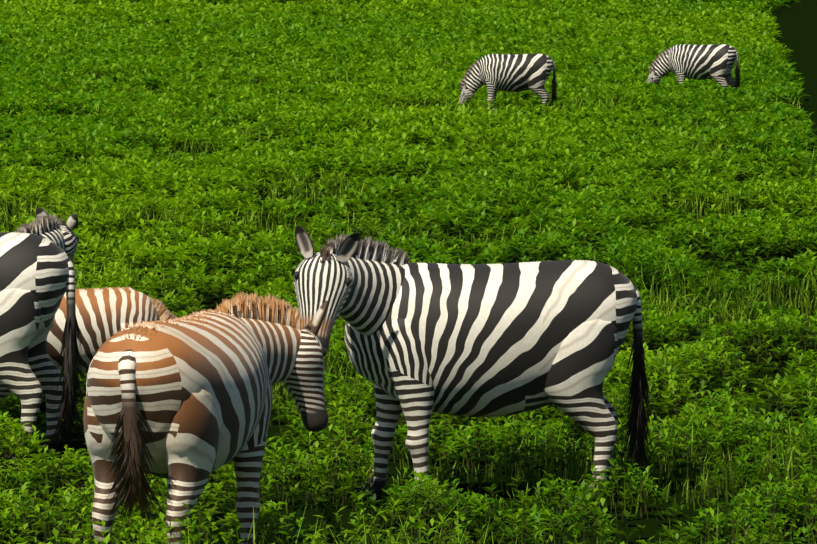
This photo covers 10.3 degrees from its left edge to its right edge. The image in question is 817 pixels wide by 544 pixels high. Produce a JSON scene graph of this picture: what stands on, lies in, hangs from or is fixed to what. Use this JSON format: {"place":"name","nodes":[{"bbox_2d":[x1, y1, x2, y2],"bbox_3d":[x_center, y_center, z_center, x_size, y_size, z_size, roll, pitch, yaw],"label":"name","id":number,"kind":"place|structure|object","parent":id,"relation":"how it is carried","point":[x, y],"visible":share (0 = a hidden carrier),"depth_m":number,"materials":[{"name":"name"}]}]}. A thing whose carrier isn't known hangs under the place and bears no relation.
{"place":"outdoors","nodes":[
{"label":"outdoors","id":0,"kind":"place"},
{"bbox_2d":[0,0,816,543],"bbox_3d":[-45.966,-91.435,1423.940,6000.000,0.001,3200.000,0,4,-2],"label":"ground","id":1,"kind":"structure","parent":0,"point":[796,22],"depth_m":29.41,"materials":[{"name":"green plant"}]},
{"bbox_2d":[4,207,78,413],"bbox_3d":[-3.017,0.295,32.179,2.184,1.447,0.836,-4,5,-43],"label":"zebra","id":2,"kind":"object","parent":1,"relation":"on","point":[55,230],"visible":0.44,"depth_m":32.65},
{"bbox_2d":[0,232,85,463],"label":"zebra","id":3,"kind":"object","parent":1,"relation":"on","point":[37,277],"visible":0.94,"depth_m":28.92},
{"bbox_2d":[0,287,174,439],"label":"zebra","id":4,"kind":"object","parent":1,"relation":"on","point":[103,314],"visible":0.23,"depth_m":30.07},
{"bbox_2d":[83,291,327,543],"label":"zebra","id":5,"kind":"object","parent":1,"relation":"on","point":[182,406],"visible":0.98,"depth_m":22.56},
{"bbox_2d":[0,0,798,10],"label":"herbs","id":6,"kind":"object","parent":1,"relation":"on","point":[775,4],"visible":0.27,"depth_m":333.92,"materials":[{"name":"green plant"}]},
{"bbox_2d":[0,0,804,94],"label":"grass","id":7,"kind":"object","parent":1,"relation":"on","point":[294,42],"visible":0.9,"depth_m":170.79,"materials":[{"name":"green plant"}]},
{"bbox_2d":[0,38,816,317],"bbox_3d":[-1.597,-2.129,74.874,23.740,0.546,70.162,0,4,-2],"label":"grass","id":8,"kind":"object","parent":1,"relation":"on","point":[606,145],"visible":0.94,"depth_m":63.76,"materials":[{"name":"green plant"}]},
{"bbox_2d":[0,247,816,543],"bbox_3d":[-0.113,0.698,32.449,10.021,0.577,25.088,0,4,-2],"label":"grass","id":9,"kind":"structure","parent":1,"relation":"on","point":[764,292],"depth_m":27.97,"materials":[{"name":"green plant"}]},
{"bbox_2d":[294,225,656,504],"bbox_3d":[0.334,0.537,26.770,2.311,1.699,0.890,-1,4,-20],"label":"zebra","id":10,"kind":"object","parent":1,"relation":"on","point":[423,341],"visible":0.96,"depth_m":26.54},
{"bbox_2d":[459,54,558,115],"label":"zebra","id":11,"kind":"object","parent":1,"relation":"on","point":[493,73],"visible":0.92,"depth_m":97.43},
{"bbox_2d":[647,44,741,90],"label":"zebra","id":12,"kind":"object","parent":1,"relation":"on","point":[682,62],"visible":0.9,"depth_m":107.56}
]}

